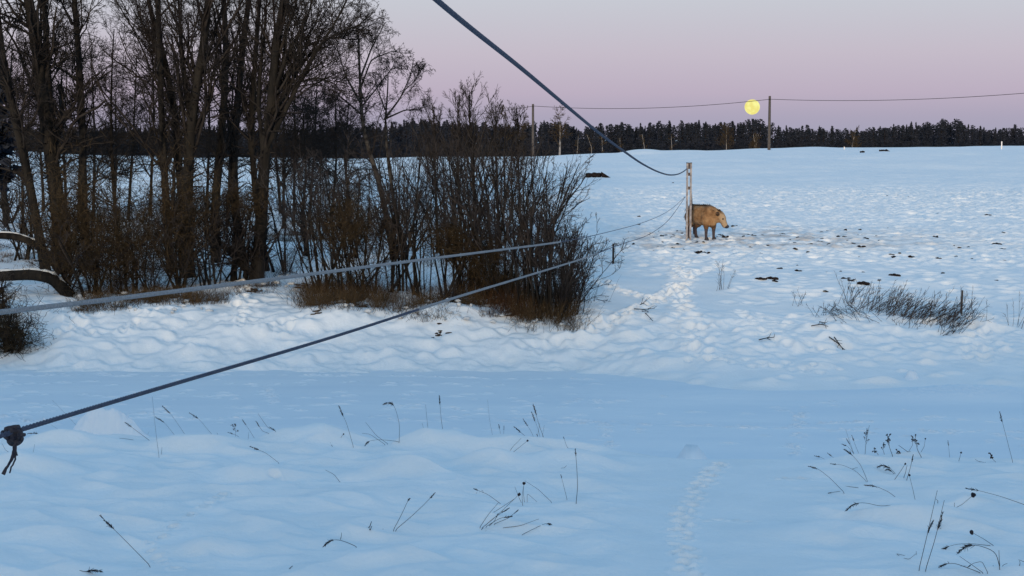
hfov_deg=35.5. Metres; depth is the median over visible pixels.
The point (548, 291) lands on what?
bare shrub
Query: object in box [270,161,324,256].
bare shrub
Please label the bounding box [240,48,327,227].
bare tree
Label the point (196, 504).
ground
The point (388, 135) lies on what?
pine tree
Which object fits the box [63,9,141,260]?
bare tree
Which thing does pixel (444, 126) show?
pine tree
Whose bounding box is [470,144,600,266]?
bare shrub
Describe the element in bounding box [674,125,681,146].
pine tree
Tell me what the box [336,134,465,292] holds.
bare shrub
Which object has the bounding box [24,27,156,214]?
bare tree
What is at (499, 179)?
bare shrub
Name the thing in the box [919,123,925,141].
pine tree
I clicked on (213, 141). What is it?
bare tree
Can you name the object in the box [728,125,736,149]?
pine tree
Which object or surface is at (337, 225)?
bare shrub
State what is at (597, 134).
pine tree
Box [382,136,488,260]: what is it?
bare shrub
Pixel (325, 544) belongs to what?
grass stalk
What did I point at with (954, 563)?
grass stalk
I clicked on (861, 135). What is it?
pine tree
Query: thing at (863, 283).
dung clod
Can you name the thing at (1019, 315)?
grass tuft
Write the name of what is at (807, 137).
pine tree
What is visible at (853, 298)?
grass tuft
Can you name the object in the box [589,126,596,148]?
pine tree
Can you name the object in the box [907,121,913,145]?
pine tree
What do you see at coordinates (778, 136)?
pine tree
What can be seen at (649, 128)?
pine tree
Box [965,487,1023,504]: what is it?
grass stalk
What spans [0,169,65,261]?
bare shrub
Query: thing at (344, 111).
bare tree
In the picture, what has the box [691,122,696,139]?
pine tree
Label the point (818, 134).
pine tree
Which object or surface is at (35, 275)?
leaning trunk
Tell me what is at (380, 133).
pine tree
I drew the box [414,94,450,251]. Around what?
bare tree
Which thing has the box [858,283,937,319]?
grass tuft
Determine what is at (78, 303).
frosted cable
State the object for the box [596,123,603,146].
pine tree
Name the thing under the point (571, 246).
bare shrub
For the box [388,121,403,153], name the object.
pine tree
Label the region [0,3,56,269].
bare tree
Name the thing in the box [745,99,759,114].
moon
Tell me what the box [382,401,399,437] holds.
grass stalk
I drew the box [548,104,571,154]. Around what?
birch tree
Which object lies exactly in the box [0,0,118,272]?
bare tree
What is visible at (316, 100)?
bare tree
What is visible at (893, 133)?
pine tree
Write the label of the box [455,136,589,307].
bare shrub
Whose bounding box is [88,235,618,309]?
tall dead weeds
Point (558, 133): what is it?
pine tree
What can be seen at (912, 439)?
dry weed
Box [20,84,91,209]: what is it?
bare tree
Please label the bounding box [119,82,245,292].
bare shrub
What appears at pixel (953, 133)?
pine tree
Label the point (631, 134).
pine tree
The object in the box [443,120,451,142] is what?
pine tree
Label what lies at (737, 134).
pine tree
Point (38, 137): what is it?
bare tree
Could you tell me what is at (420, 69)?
birch tree
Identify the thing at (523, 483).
grass stalk
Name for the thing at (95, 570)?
grass stalk
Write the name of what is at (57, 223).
bare shrub
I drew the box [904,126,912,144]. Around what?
pine tree
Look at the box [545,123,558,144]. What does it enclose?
pine tree
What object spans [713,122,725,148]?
pine tree
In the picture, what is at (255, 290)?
soil clump
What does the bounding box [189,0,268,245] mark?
bare tree
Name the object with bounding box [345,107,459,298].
bare shrub
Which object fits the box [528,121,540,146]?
pine tree
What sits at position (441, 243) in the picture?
bare shrub
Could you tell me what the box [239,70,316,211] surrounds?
bare tree
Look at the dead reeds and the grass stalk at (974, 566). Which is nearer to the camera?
the grass stalk at (974, 566)
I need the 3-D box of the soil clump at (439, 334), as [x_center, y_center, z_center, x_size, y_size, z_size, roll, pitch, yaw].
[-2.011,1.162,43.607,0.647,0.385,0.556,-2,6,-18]
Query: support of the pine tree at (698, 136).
on the ground at (196, 504)
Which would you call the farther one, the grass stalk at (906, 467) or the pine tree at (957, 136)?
the pine tree at (957, 136)
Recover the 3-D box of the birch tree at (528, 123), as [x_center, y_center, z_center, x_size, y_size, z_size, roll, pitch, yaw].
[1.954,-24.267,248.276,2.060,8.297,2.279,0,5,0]
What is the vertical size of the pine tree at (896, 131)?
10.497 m
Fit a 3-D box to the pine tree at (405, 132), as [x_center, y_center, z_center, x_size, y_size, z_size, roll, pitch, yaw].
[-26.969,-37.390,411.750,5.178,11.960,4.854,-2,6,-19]
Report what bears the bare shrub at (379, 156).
on the ground at (196, 504)
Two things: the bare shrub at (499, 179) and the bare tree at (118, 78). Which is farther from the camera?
the bare tree at (118, 78)
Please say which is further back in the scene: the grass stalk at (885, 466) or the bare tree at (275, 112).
the bare tree at (275, 112)
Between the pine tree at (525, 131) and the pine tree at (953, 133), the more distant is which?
the pine tree at (525, 131)
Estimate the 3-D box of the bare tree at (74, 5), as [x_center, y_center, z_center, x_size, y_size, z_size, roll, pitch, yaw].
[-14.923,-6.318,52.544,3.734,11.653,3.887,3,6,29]
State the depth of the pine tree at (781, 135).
429.61 m
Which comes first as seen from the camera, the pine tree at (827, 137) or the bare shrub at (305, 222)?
the bare shrub at (305, 222)
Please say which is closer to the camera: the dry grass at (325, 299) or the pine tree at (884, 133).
the dry grass at (325, 299)
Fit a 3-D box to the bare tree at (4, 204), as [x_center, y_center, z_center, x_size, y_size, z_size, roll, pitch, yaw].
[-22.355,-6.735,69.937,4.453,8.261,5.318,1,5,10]
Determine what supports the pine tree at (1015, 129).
on the ground at (196, 504)
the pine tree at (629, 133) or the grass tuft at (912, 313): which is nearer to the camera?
the grass tuft at (912, 313)
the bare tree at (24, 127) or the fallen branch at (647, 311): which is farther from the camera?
the bare tree at (24, 127)
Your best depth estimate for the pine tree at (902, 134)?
432.06 m
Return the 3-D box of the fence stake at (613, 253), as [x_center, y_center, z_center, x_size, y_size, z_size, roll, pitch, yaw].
[3.469,-1.095,53.993,0.178,0.846,0.068,2,6,22]
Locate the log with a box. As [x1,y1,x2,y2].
[585,172,610,177]
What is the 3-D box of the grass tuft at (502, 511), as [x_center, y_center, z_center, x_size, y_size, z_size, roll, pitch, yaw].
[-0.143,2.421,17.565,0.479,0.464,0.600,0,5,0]
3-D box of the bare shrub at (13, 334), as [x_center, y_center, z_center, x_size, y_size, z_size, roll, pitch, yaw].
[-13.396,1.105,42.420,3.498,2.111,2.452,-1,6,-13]
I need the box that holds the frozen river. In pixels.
[0,370,1023,459]
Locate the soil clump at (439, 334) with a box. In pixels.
[431,323,451,337]
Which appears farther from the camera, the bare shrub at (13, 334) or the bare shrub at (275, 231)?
the bare shrub at (275, 231)
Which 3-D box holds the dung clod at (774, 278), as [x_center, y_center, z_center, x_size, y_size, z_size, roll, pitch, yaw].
[8.105,-0.291,49.856,0.418,0.136,0.227,3,6,28]
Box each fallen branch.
[634,305,654,320]
[829,337,844,349]
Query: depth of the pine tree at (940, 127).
406.87 m
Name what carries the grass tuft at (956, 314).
on the ground at (196, 504)
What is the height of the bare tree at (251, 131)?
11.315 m
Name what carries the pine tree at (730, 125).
on the ground at (196, 504)
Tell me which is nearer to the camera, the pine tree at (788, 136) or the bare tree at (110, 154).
the bare tree at (110, 154)
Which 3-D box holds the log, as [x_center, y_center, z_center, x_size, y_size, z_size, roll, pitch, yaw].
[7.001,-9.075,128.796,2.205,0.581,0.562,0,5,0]
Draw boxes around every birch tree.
[310,10,414,244]
[361,57,436,250]
[496,105,516,156]
[520,105,530,147]
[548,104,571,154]
[585,134,594,153]
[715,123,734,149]
[748,133,762,148]
[844,126,861,147]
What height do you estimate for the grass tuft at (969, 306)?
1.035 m
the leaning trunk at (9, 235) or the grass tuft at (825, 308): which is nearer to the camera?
the grass tuft at (825, 308)
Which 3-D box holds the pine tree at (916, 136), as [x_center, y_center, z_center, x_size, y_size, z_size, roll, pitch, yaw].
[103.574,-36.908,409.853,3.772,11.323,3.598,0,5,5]
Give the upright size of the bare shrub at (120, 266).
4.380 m
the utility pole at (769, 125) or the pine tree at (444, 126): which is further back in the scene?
the pine tree at (444, 126)
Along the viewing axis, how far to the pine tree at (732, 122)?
420.11 m
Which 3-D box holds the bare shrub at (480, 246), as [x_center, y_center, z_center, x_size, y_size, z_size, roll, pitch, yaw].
[-0.226,-2.256,45.817,4.693,5.853,4.176,-1,6,-14]
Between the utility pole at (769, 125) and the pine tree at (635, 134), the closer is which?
the utility pole at (769, 125)
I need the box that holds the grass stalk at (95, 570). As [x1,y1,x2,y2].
[79,567,103,572]
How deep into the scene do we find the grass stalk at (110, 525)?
15.72 m
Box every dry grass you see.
[0,253,605,332]
[91,254,544,319]
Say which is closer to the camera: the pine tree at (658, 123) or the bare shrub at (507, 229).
the bare shrub at (507, 229)
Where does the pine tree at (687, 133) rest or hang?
on the ground at (196, 504)
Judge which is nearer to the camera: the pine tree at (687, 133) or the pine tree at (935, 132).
the pine tree at (687, 133)
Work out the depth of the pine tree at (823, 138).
403.61 m
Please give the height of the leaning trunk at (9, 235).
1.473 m
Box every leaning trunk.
[0,231,54,269]
[0,268,74,297]
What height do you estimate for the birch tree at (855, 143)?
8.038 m
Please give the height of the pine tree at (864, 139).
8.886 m
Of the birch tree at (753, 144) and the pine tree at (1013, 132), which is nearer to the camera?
the birch tree at (753, 144)
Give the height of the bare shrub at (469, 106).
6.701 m
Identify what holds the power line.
attached to the utility pole at (769, 125)
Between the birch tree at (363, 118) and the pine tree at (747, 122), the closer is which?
the birch tree at (363, 118)
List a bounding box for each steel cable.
[0,199,683,438]
[433,0,686,175]
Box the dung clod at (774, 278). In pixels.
[766,276,778,279]
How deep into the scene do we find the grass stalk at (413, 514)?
17.41 m
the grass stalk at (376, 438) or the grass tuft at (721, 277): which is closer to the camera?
the grass stalk at (376, 438)
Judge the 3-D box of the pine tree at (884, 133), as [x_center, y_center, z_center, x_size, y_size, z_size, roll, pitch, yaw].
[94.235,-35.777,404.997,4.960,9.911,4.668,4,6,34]
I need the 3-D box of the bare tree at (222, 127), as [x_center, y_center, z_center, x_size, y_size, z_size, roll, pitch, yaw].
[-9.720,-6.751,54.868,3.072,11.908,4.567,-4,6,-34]
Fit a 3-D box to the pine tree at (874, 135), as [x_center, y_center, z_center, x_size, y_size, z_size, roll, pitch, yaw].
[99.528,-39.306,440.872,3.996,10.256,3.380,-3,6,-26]
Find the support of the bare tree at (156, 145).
on the ground at (196, 504)
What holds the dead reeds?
on the ground at (196, 504)
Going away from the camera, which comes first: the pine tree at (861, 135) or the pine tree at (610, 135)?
the pine tree at (610, 135)
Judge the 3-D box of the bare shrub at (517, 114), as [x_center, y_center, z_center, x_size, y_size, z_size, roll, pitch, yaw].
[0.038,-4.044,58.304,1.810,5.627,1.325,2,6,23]
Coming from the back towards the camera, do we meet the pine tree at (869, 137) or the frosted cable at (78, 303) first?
the pine tree at (869, 137)
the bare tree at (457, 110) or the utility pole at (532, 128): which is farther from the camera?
the utility pole at (532, 128)
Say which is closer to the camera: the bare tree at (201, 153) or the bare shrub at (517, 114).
the bare shrub at (517, 114)
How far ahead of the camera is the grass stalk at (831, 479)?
19.45 m
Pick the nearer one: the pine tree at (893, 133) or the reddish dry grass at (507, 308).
the reddish dry grass at (507, 308)
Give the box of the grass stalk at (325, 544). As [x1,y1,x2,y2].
[322,533,356,547]
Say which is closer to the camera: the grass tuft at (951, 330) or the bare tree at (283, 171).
the grass tuft at (951, 330)
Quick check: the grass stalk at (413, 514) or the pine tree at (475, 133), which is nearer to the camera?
the grass stalk at (413, 514)
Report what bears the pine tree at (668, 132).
on the ground at (196, 504)
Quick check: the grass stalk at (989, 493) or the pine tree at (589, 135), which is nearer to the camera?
the grass stalk at (989, 493)
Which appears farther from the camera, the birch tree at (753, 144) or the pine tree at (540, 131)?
the pine tree at (540, 131)
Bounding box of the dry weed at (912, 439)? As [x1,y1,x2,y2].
[900,434,925,457]
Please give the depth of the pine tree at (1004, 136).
406.84 m
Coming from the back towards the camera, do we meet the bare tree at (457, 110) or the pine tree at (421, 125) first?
the pine tree at (421, 125)
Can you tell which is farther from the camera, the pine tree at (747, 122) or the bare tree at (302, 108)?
the pine tree at (747, 122)
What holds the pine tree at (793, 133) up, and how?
on the ground at (196, 504)
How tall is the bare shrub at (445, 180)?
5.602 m
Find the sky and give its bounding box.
[0,0,1023,139]
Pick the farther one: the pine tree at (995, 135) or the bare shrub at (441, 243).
the pine tree at (995, 135)
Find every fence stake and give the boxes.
[612,243,617,263]
[961,290,962,314]
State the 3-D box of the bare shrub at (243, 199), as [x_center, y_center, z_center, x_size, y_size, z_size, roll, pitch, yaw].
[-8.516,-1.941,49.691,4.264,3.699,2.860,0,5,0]
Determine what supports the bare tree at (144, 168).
on the ground at (196, 504)
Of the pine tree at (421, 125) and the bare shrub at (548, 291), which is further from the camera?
the pine tree at (421, 125)
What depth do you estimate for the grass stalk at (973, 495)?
18.15 m
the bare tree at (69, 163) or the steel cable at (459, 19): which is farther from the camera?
the bare tree at (69, 163)
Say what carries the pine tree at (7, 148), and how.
on the ground at (196, 504)
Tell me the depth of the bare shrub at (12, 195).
72.00 m
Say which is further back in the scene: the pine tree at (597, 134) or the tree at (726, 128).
the pine tree at (597, 134)
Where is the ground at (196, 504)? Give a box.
[0,140,1023,575]
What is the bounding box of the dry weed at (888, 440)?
[872,434,900,456]
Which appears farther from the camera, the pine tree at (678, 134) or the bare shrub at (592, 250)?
the pine tree at (678, 134)
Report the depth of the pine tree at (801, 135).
420.34 m
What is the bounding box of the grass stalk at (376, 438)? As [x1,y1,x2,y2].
[362,423,397,444]
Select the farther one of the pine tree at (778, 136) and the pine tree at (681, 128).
the pine tree at (681, 128)
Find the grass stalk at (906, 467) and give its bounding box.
[894,454,913,479]
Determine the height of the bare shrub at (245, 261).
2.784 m
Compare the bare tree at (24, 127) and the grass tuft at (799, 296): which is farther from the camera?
the bare tree at (24, 127)
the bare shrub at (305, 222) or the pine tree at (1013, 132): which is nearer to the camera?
the bare shrub at (305, 222)
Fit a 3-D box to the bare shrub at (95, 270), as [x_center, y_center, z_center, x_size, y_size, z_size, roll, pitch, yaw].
[-12.209,-1.856,46.989,4.298,4.907,3.168,2,6,20]
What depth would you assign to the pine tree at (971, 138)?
423.43 m
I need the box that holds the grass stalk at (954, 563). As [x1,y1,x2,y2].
[938,562,979,572]
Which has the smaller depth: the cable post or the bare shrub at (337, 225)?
the bare shrub at (337, 225)
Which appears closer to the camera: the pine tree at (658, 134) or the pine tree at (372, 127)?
the pine tree at (658, 134)
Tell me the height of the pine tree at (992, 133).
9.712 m
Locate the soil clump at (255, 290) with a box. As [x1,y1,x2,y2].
[246,288,262,292]
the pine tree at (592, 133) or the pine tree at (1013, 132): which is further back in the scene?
the pine tree at (1013, 132)
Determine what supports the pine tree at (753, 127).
on the ground at (196, 504)
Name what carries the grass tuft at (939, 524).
on the ground at (196, 504)
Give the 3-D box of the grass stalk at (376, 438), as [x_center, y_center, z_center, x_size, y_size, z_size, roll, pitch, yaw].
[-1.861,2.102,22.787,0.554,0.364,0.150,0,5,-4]
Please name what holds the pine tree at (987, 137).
on the ground at (196, 504)
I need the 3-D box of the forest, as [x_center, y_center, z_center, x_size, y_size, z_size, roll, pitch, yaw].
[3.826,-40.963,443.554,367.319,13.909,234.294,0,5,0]
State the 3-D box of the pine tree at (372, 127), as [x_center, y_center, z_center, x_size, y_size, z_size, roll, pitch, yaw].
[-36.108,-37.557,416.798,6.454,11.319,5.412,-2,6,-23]
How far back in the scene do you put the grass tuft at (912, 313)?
44.17 m
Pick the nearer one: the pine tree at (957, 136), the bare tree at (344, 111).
the bare tree at (344, 111)
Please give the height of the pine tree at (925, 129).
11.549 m
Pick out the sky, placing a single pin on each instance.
(648, 55)
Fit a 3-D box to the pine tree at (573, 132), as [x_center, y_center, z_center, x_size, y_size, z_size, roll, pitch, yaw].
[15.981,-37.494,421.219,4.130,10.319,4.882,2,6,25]
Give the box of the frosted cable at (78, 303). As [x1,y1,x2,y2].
[0,204,676,314]
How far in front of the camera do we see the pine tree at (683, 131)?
444.86 m
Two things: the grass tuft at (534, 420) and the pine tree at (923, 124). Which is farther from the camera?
the pine tree at (923, 124)
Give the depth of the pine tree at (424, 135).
404.40 m
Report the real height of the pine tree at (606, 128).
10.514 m
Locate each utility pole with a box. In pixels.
[532,104,533,156]
[767,96,770,149]
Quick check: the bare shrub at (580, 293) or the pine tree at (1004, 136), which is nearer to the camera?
the bare shrub at (580, 293)
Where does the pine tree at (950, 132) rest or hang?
on the ground at (196, 504)
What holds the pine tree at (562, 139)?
on the ground at (196, 504)
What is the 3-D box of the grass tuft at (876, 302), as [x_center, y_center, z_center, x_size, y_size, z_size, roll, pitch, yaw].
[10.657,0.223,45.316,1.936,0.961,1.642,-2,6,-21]
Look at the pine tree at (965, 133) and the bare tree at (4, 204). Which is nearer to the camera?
the bare tree at (4, 204)
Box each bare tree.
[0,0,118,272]
[0,0,132,253]
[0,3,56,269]
[1,30,77,233]
[1,72,64,192]
[3,43,61,226]
[6,0,122,268]
[12,21,135,211]
[17,46,120,205]
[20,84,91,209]
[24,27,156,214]
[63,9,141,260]
[76,0,237,271]
[84,0,219,269]
[87,47,172,217]
[87,64,146,188]
[115,22,207,214]
[125,53,217,194]
[133,0,261,277]
[134,61,218,178]
[144,7,282,204]
[155,30,299,194]
[156,0,287,270]
[168,0,387,279]
[182,0,264,261]
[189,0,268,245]
[238,14,327,171]
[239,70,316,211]
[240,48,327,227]
[257,74,364,233]
[260,34,334,226]
[273,59,375,212]
[289,64,394,214]
[301,79,397,205]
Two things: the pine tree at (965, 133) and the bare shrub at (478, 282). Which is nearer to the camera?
the bare shrub at (478, 282)
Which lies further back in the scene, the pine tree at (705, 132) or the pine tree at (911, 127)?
the pine tree at (911, 127)
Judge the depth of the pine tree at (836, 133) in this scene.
440.20 m
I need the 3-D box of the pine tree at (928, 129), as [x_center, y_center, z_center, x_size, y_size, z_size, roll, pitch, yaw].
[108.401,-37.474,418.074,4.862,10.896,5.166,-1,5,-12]
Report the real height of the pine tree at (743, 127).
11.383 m
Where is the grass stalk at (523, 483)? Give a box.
[515,482,551,504]
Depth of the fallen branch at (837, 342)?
41.56 m
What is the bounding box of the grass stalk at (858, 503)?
[844,502,888,511]
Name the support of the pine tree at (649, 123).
on the ground at (196, 504)
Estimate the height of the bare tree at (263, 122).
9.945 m
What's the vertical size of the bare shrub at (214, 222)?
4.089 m
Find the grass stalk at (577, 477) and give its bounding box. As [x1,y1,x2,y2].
[575,448,577,502]
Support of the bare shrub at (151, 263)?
on the ground at (196, 504)
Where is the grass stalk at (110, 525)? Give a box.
[99,514,149,566]
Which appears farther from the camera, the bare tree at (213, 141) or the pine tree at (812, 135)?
the pine tree at (812, 135)
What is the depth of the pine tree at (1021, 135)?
405.57 m
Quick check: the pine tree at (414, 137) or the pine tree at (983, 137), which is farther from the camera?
the pine tree at (983, 137)
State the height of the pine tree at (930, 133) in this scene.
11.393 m
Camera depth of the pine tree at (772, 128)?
446.70 m
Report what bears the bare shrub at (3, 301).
on the ground at (196, 504)
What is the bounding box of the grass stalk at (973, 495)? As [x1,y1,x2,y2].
[954,492,975,506]
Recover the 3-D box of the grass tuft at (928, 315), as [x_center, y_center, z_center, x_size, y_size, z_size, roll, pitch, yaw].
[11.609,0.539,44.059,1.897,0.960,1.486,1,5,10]
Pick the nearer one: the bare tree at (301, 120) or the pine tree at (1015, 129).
the bare tree at (301, 120)
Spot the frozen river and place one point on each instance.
(670, 419)
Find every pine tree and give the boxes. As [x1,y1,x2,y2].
[0,10,21,190]
[368,122,382,154]
[376,123,383,150]
[383,127,393,141]
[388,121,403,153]
[395,124,405,148]
[400,120,411,151]
[407,119,419,152]
[417,118,423,145]
[420,122,427,149]
[427,120,432,143]
[435,123,441,142]
[440,122,448,144]
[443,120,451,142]
[469,122,482,145]
[481,122,489,144]
[486,126,498,148]
[521,123,528,144]
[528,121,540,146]
[538,124,542,154]
[540,120,547,153]
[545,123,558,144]
[551,121,563,147]
[561,123,572,150]
[569,126,576,151]
[585,127,595,145]
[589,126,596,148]
[595,123,604,151]
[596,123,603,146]
[601,125,608,150]
[606,124,616,151]
[611,124,624,148]
[617,122,627,151]
[621,124,633,144]
[626,125,634,145]
[633,127,637,144]
[637,123,644,144]
[644,126,655,148]
[645,122,655,144]
[654,120,664,143]
[655,126,660,144]
[659,124,663,141]
[664,120,672,149]
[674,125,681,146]
[678,120,685,140]
[678,124,685,141]
[683,123,691,144]
[688,124,693,144]
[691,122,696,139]
[695,120,701,143]
[702,122,711,150]
[704,124,712,149]
[711,125,717,147]
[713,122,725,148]
[722,123,734,149]
[723,121,735,145]
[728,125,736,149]
[733,123,740,148]
[739,123,744,140]
[741,122,745,139]
[744,119,751,143]
[748,118,760,143]
[753,119,767,143]
[767,123,776,143]
[773,127,785,142]
[775,125,781,144]
[786,127,793,146]
[786,128,796,146]
[798,126,806,143]
[803,125,812,144]
[809,129,815,146]
[815,126,821,146]
[820,128,826,144]
[825,130,830,140]
[829,127,833,143]
[834,129,840,143]
[840,128,851,145]
[859,131,864,147]
[861,131,866,146]
[867,131,871,142]
[871,127,877,141]
[880,128,893,146]
[888,126,898,143]
[891,124,896,146]
[897,126,908,146]
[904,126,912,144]
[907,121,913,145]
[912,122,920,146]
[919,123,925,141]
[919,124,933,145]
[920,122,932,142]
[927,123,932,145]
[932,123,944,146]
[934,124,950,146]
[935,119,949,141]
[936,119,945,146]
[946,123,953,145]
[948,118,962,146]
[954,121,963,146]
[959,125,969,144]
[966,125,977,145]
[976,125,984,145]
[976,131,985,145]
[985,130,990,144]
[989,129,996,144]
[993,127,998,145]
[998,128,1007,145]
[1007,128,1014,140]
[1010,124,1020,138]
[1012,128,1015,143]
[1014,130,1023,141]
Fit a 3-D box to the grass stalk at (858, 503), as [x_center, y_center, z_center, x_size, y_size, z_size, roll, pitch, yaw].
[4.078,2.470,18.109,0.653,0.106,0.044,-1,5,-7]
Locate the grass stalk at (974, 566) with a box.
[959,556,987,573]
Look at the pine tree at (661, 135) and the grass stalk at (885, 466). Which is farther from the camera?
the pine tree at (661, 135)
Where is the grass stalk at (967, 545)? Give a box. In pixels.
[956,543,999,569]
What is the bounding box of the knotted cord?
[0,425,25,474]
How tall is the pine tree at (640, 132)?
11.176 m
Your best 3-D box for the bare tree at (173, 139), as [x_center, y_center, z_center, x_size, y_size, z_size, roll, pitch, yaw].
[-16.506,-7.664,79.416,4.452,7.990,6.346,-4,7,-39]
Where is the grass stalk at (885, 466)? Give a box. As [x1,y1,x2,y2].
[877,464,894,473]
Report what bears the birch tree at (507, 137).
on the ground at (196, 504)
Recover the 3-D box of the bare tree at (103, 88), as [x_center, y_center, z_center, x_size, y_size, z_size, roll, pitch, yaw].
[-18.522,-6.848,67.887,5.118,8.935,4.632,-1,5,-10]
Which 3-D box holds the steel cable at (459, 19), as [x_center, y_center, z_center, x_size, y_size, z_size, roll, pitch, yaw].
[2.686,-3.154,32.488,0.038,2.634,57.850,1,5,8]
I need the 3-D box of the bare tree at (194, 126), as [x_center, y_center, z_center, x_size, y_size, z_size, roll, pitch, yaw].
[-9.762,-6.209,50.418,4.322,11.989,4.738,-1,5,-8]
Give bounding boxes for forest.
[12,120,1023,158]
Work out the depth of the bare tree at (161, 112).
51.29 m
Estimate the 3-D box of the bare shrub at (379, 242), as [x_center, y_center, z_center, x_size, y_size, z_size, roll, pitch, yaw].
[-5.327,-2.182,47.770,4.652,4.881,4.964,-4,7,-39]
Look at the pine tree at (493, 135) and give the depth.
414.85 m
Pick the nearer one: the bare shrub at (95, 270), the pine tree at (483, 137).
the bare shrub at (95, 270)
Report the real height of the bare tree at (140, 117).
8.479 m
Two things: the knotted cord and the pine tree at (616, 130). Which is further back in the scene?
the pine tree at (616, 130)
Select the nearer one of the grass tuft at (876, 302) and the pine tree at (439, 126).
the grass tuft at (876, 302)
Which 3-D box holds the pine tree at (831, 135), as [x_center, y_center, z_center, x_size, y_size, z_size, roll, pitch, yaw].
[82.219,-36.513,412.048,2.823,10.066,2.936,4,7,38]
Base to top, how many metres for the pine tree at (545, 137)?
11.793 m
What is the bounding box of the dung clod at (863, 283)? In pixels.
[857,281,869,284]
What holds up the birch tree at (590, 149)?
on the ground at (196, 504)
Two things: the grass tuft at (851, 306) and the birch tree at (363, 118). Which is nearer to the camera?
the grass tuft at (851, 306)
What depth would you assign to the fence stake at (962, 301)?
44.56 m
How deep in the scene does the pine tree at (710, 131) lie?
434.28 m
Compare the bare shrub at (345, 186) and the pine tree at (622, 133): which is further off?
the pine tree at (622, 133)
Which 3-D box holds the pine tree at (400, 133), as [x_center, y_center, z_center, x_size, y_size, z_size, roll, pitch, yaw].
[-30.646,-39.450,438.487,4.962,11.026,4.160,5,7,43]
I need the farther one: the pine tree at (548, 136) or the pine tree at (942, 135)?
the pine tree at (548, 136)
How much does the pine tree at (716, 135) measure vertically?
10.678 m
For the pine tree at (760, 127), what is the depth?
430.17 m
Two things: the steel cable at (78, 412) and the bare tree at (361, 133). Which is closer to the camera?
the steel cable at (78, 412)
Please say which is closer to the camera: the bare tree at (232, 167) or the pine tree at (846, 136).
the bare tree at (232, 167)
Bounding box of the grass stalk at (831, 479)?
[808,466,857,492]
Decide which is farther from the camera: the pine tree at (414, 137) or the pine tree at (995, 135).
the pine tree at (995, 135)
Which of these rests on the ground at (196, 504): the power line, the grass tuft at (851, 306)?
the grass tuft at (851, 306)
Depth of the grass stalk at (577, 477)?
18.64 m
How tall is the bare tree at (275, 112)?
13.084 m
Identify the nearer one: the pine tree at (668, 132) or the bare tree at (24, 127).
the bare tree at (24, 127)
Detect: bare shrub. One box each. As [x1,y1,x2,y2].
[0,121,152,293]
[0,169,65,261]
[0,175,37,223]
[0,270,46,325]
[0,291,71,361]
[23,141,168,297]
[54,168,174,293]
[109,161,203,293]
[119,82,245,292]
[151,158,262,285]
[178,168,303,281]
[211,205,284,279]
[244,185,328,271]
[255,149,379,290]
[270,135,439,293]
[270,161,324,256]
[274,118,433,298]
[299,145,391,258]
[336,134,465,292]
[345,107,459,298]
[361,128,435,259]
[372,96,565,300]
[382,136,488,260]
[408,85,567,298]
[411,107,507,291]
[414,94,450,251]
[426,108,592,301]
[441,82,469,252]
[447,71,492,187]
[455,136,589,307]
[459,132,525,257]
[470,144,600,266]
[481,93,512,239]
[484,163,588,318]
[497,100,535,249]
[524,208,606,318]
[549,255,598,314]
[553,211,630,301]
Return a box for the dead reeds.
[0,203,324,260]
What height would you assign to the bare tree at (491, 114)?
5.957 m
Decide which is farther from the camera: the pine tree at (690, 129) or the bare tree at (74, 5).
the pine tree at (690, 129)
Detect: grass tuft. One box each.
[480,493,520,529]
[514,405,543,435]
[714,261,734,289]
[792,287,805,305]
[804,300,837,315]
[812,295,896,324]
[834,271,873,306]
[851,281,906,311]
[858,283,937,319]
[884,286,959,324]
[899,293,969,324]
[906,290,990,327]
[919,493,943,571]
[938,316,972,335]
[943,285,988,319]
[1001,292,1023,328]
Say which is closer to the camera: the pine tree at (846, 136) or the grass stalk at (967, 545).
the grass stalk at (967, 545)
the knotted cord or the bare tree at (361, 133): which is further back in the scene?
the bare tree at (361, 133)
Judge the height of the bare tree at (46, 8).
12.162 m
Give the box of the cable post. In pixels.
[685,162,691,242]
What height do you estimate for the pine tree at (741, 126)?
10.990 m
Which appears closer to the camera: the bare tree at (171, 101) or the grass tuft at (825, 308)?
the grass tuft at (825, 308)
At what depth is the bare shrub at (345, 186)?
56.06 m
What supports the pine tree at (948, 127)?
on the ground at (196, 504)
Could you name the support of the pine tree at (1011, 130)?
on the ground at (196, 504)
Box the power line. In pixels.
[424,93,1023,119]
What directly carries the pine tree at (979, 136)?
on the ground at (196, 504)
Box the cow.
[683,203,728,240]
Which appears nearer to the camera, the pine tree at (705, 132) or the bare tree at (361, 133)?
the bare tree at (361, 133)
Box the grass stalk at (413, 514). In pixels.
[393,492,435,530]
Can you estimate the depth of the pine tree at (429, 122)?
404.93 m
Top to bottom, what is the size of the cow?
1.443 m

